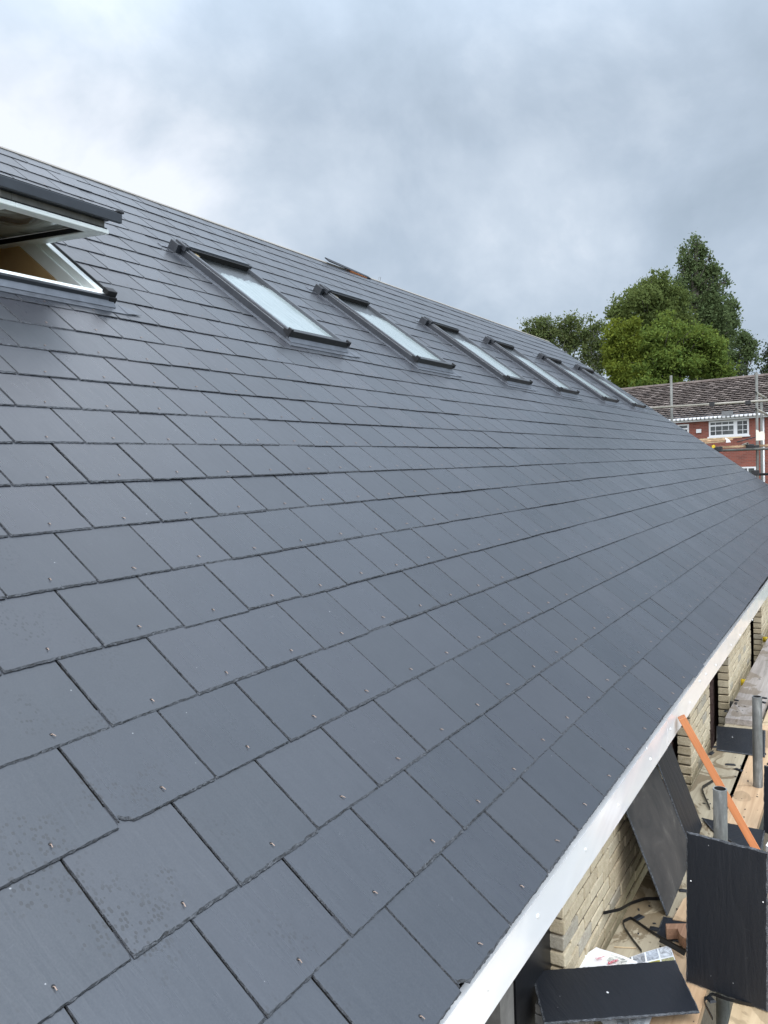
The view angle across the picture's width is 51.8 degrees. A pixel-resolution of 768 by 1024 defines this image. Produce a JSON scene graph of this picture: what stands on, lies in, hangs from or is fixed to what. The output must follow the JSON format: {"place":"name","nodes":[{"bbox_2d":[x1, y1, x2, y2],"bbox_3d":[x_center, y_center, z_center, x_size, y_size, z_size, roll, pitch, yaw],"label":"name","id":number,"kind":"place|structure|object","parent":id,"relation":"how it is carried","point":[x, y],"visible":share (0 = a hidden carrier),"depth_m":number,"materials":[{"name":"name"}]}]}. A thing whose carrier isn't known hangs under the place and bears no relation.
{"place":"outdoors","nodes":[
{"label":"outdoors","id":0,"kind":"place"},
{"bbox_2d":[0,0,767,381],"label":"sky","id":1,"kind":"structure","parent":0,"point":[499,161],"materials":[{"name":"grey"}]},
{"bbox_2d":[594,719,762,1023],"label":"scaffold board","id":2,"kind":"object","parent":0,"point":[645,940],"visible":0.34,"depth_m":3.20,"materials":[{"name":"beige wood"}]},
{"bbox_2d":[579,947,636,967],"bbox_3d":[0.749,1.568,2.730,0.234,0.011,0.210,0,4,31],"label":"leaflet","id":3,"kind":"object","parent":2,"relation":"on","point":[596,956],"visible":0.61,"depth_m":2.77,"materials":[{"name":"paper"}]},
{"bbox_2d":[614,946,635,948],"bbox_3d":[0.868,1.569,2.846,0.077,0.004,0.005,-2,3,8],"label":"wood offcut","id":4,"kind":"object","parent":2,"relation":"on","point":[624,947],"visible":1,"depth_m":2.85,"materials":[{"name":"beige wood"}]},
{"bbox_2d":[601,1017,651,1023],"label":"leaflet","id":5,"kind":"object","parent":2,"relation":"on","point":[646,1020],"visible":0.42,"depth_m":2.46,"materials":[{"name":"paper"}]},
{"bbox_2d":[603,897,659,913],"bbox_3d":[0.954,1.522,3.076,0.331,0.063,0.050,-4,4,-31],"label":"packing strap","id":6,"kind":"object","parent":2,"relation":"on","point":[629,904],"visible":0.92,"depth_m":3.11,"materials":[{"name":"black plastic"}]},
{"bbox_2d":[629,946,674,962],"bbox_3d":[0.897,1.566,2.716,0.226,0.008,0.278,-2,3,8],"label":"leaflet","id":7,"kind":"object","parent":2,"relation":"on","point":[665,953],"visible":0.23,"depth_m":2.78,"materials":[{"name":"paper"}]},
{"bbox_2d":[534,960,699,1023],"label":"roofing slate","id":8,"kind":"object","parent":7,"relation":"on","point":[615,992],"visible":0.98,"depth_m":2.48,"materials":[{"name":"black stone"}]},
{"bbox_2d":[623,917,685,951],"bbox_3d":[0.952,1.558,2.880,0.131,0.011,0.253,-4,4,-30],"label":"packing strap","id":9,"kind":"object","parent":2,"relation":"on","point":[644,927],"visible":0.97,"depth_m":2.92,"materials":[{"name":"black plastic"}]},
{"bbox_2d":[626,765,686,915],"bbox_3d":[1.146,1.313,3.307,0.007,0.479,0.567,-26,-10,30],"label":"roofing sheet","id":10,"kind":"object","parent":2,"relation":"on","point":[658,831],"visible":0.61,"depth_m":3.26,"materials":[{"name":"stone"}]},
{"bbox_2d":[656,916,685,942],"bbox_3d":[1.105,1.553,2.936,0.152,0.006,0.164,0,4,29],"label":"roofing slate","id":11,"kind":"object","parent":2,"relation":"on","point":[662,926],"visible":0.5,"depth_m":2.97,"materials":[{"name":"black stone"}]},
{"bbox_2d":[673,897,686,921],"bbox_3d":[1.173,1.542,3.074,0.054,0.011,0.214,0,4,31],"label":"wood offcut","id":12,"kind":"object","parent":11,"relation":"on","point":[680,914],"visible":0.43,"depth_m":3.03,"materials":[{"name":"beige wood"}]},
{"bbox_2d":[659,938,685,955],"bbox_3d":[1.029,1.551,2.819,0.016,0.013,0.105,-4,4,-34],"label":"packing strap","id":13,"kind":"object","parent":2,"relation":"on","point":[673,947],"visible":0.99,"depth_m":2.82,"materials":[{"name":"black plastic"}]},
{"bbox_2d":[657,743,701,838],"bbox_3d":[1.363,1.277,3.671,0.008,0.491,0.350,-24,-8,28],"label":"roofing sheet","id":14,"kind":"object","parent":2,"relation":"on","point":[678,791],"visible":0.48,"depth_m":3.65,"materials":[{"name":"stone"}]},
{"bbox_2d":[633,697,767,1021],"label":"slate debris","id":15,"kind":"object","parent":2,"relation":"on","point":[710,998],"visible":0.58,"depth_m":3.15,"materials":[{"name":"black stone"}]},
{"bbox_2d":[702,780,712,808],"bbox_3d":[1.694,1.461,4.126,0.070,0.016,0.416,0,4,29],"label":"packing strap","id":16,"kind":"object","parent":2,"relation":"on","point":[707,784],"visible":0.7,"depth_m":4.17,"materials":[{"name":"black plastic"}]},
{"bbox_2d":[701,818,764,849],"bbox_3d":[1.667,1.488,3.650,0.218,0.006,0.418,-3,3,-17],"label":"roofing slate","id":17,"kind":"object","parent":2,"relation":"on","point":[735,835],"visible":0.51,"depth_m":3.64,"materials":[{"name":"black stone"}]},
{"bbox_2d":[725,638,767,726],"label":"scaffold board","id":18,"kind":"object","parent":2,"relation":"on","point":[755,682],"visible":0.88,"depth_m":5.73,"materials":[{"name":"grey wood"}]},
{"bbox_2d":[713,722,767,841],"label":"scaffold board","id":19,"kind":"object","parent":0,"point":[745,793],"visible":0.15,"depth_m":4.09,"materials":[{"name":"beige wood"}]},
{"bbox_2d":[716,726,765,756],"bbox_3d":[2.196,1.408,4.867,0.287,0.007,0.492,-1,3,25],"label":"roofing slate","id":20,"kind":"object","parent":19,"relation":"on","point":[734,740],"visible":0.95,"depth_m":4.87,"materials":[{"name":"grey stone"}]},
{"bbox_2d":[762,710,767,724],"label":"scaffold board","id":21,"kind":"object","parent":19,"relation":"on","point":[765,721],"visible":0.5,"depth_m":5.23,"materials":[{"name":"beige wood"}]},
{"bbox_2d":[728,1002,767,1023],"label":"scaffold board","id":22,"kind":"object","parent":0,"point":[742,1014],"depth_m":2.48,"materials":[{"name":"beige wood"}]},
{"bbox_2d":[678,714,759,848],"bbox_3d":[1.455,1.200,3.382,0.032,0.715,0.048,-29,-6,12],"label":"timber batten","id":23,"kind":"object","parent":22,"relation":"on","point":[717,781],"visible":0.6,"depth_m":3.37,"materials":[{"name":"orange wood"}]},
{"bbox_2d":[686,831,767,1011],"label":"roofing slate","id":24,"kind":"object","parent":22,"relation":"on","point":[727,922],"visible":1,"depth_m":2.57,"materials":[{"name":"black stone"}]},
{"bbox_2d":[704,992,753,1019],"bbox_3d":[1.113,1.572,2.532,0.203,0.010,0.104,-3,3,-10],"label":"packing strap","id":25,"kind":"object","parent":22,"relation":"on","point":[727,999],"visible":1,"depth_m":2.54,"materials":[{"name":"black plastic"}]},
{"bbox_2d":[763,765,767,833],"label":"roofing slate","id":26,"kind":"object","parent":22,"relation":"on","point":[765,820],"visible":1,"depth_m":3.69,"materials":[{"name":"black stone"}]},
{"label":"ground","id":27,"kind":"structure","parent":0,"visible":0},
{"bbox_2d":[0,146,767,1023],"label":"slate roofed building","id":28,"kind":"structure","parent":27,"relation":"on","point":[372,650],"depth_m":2.55,"materials":[{"name":"grey stone"}]},
{"bbox_2d":[729,701,767,711],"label":"scaffold tube","id":29,"kind":"object","parent":28,"relation":"attached to","point":[730,703],"visible":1,"depth_m":5.79,"materials":[{"name":"grey metal"}]},
{"bbox_2d":[517,312,558,344],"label":"birch tree","id":30,"kind":"object","parent":27,"relation":"on","point":[541,326],"visible":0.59,"depth_m":71.47,"materials":[{"name":"green plant"}]},
{"bbox_2d":[538,308,596,365],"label":"birch tree","id":31,"kind":"object","parent":27,"relation":"on","point":[568,340],"visible":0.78,"depth_m":71.44,"materials":[{"name":"green plant"}]},
{"bbox_2d":[573,311,606,375],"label":"birch tree","id":32,"kind":"object","parent":27,"relation":"on","point":[594,347],"visible":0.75,"depth_m":70.60,"materials":[{"name":"green plant"}]},
{"bbox_2d":[598,314,648,387],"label":"yellowing tree","id":33,"kind":"object","parent":27,"relation":"on","point":[619,349],"visible":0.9,"depth_m":56.43,"materials":[{"name":"green plant"}]},
{"bbox_2d":[597,265,701,369],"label":"broadleaf tree","id":34,"kind":"object","parent":27,"relation":"on","point":[646,298],"visible":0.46,"depth_m":68.94,"materials":[{"name":"green plant"}]},
{"bbox_2d":[606,309,742,387],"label":"maple tree","id":35,"kind":"object","parent":27,"relation":"on","point":[703,355],"visible":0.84,"depth_m":57.05,"materials":[{"name":"green plant"}]},
{"bbox_2d":[621,373,767,483],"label":"brick house","id":36,"kind":"structure","parent":27,"relation":"on","point":[719,421],"depth_m":39.07,"materials":[{"name":"red brick"},{"name":"roof tile"},{"name":"white upvc"}]},
{"bbox_2d":[678,424,688,432],"bbox_3d":[14.389,-4.017,39.853,1.993,0.715,0.055,1,4,42],"label":"window","id":37,"kind":"structure","parent":36,"relation":"in","point":[685,426],"depth_m":39.28,"materials":[{"name":"white plastic"}]},
{"bbox_2d":[707,419,750,437],"bbox_3d":[16.534,-3.992,37.908,1.971,0.823,0.090,1,4,42],"label":"window","id":38,"kind":"structure","parent":36,"relation":"in","point":[726,428],"depth_m":37.89,"materials":[{"name":"white plastic"}]},
{"bbox_2d":[742,467,755,472],"bbox_3d":[17.267,-1.691,37.474,0.721,0.907,0.055,1,4,42],"label":"window","id":39,"kind":"structure","parent":36,"relation":"in","point":[749,469],"depth_m":37.40,"materials":[{"name":"white plastic"}]},
{"bbox_2d":[668,231,743,380],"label":"poplar","id":40,"kind":"object","parent":27,"relation":"on","point":[698,274],"visible":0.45,"depth_m":77.45,"materials":[{"name":"green plant"}]},
{"bbox_2d":[650,372,767,480],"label":"scaffolding","id":41,"kind":"object","parent":27,"relation":"on","point":[757,448],"visible":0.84,"depth_m":16.07,"materials":[{"name":"grey metal"}]},
{"bbox_2d":[711,444,767,448],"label":"scaffold board","id":42,"kind":"object","parent":41,"relation":"on","point":[762,445],"depth_m":16.15,"materials":[{"name":"brown wood"}]},
{"bbox_2d":[756,430,764,439],"bbox_3d":[7.554,-1.549,15.859,0.188,0.220,0.030,-2,3,0],"label":"plywood panel","id":43,"kind":"object","parent":41,"relation":"on","point":[760,435],"visible":1,"depth_m":15.85,"materials":[{"name":"beige wood"}]},
{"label":"timber length","id":44,"kind":"object","parent":41,"relation":"on","visible":0},
{"bbox_2d":[701,438,732,441],"bbox_3d":[6.889,-1.486,16.346,0.700,0.053,0.094,-2,3,0],"label":"timber length","id":45,"kind":"object","parent":44,"relation":"on","point":[716,440],"visible":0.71,"depth_m":16.30,"materials":[{"name":"brown wood"}]},
{"bbox_2d":[699,436,741,439],"bbox_3d":[7.047,-1.544,16.546,0.938,0.051,0.094,-2,3,0],"label":"timber length","id":46,"kind":"object","parent":45,"relation":"on","point":[721,438],"visible":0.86,"depth_m":16.50,"materials":[{"name":"beige wood"}]},
{"bbox_2d":[713,786,729,1023],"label":"scaffold pole","id":47,"kind":"object","parent":27,"relation":"on","point":[720,821],"visible":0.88,"depth_m":2.86,"materials":[{"name":"grey metal"}]},
{"bbox_2d":[649,942,709,1023],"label":"scaffold board","id":48,"kind":"object","parent":47,"relation":"attached to","point":[699,993],"visible":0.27,"depth_m":2.55,"materials":[{"name":"beige wood"}]},
{"bbox_2d":[666,923,686,948],"bbox_3d":[1.087,1.532,2.851,0.122,0.040,0.098,-2,3,2],"label":"wood offcut","id":49,"kind":"object","parent":48,"relation":"on","point":[678,931],"visible":0.66,"depth_m":2.87,"materials":[{"name":"brown wood"}]},
{"bbox_2d":[702,361,755,378],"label":"dark bush","id":50,"kind":"object","parent":27,"relation":"on","point":[744,372],"visible":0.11,"depth_m":65.77,"materials":[{"name":"green plant"}]},
{"bbox_2d":[727,329,761,367],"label":"tree","id":51,"kind":"object","parent":27,"relation":"on","point":[745,344],"visible":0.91,"depth_m":73.65,"materials":[{"name":"green plant"}]},
{"bbox_2d":[752,695,763,850],"bbox_3d":[2.024,2.498,4.253,0.048,3.055,0.048,0,4,31],"label":"scaffold pole","id":52,"kind":"object","parent":27,"relation":"on","point":[757,740],"visible":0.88,"depth_m":4.17,"materials":[{"name":"grey metal"}]},
{"bbox_2d":[755,339,767,373],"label":"tree","id":53,"kind":"object","parent":27,"relation":"on","point":[764,370],"visible":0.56,"depth_m":66.13,"materials":[{"name":"green plant"}]},
{"bbox_3d":[0.553,1.590,2.427,0.160,0.029,0.080,0,4,31],"label":"timber offcut","id":54,"kind":"object","parent":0,"visible":0},
{"bbox_2d":[535,1013,593,1023],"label":"timber offcut","id":55,"kind":"object","parent":54,"relation":"on","point":[538,1019],"visible":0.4,"depth_m":2.43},
{"bbox_2d":[535,1000,589,1023],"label":"timber offcut","id":56,"kind":"object","parent":55,"relation":"on","point":[537,1008],"visible":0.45,"depth_m":2.43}
]}

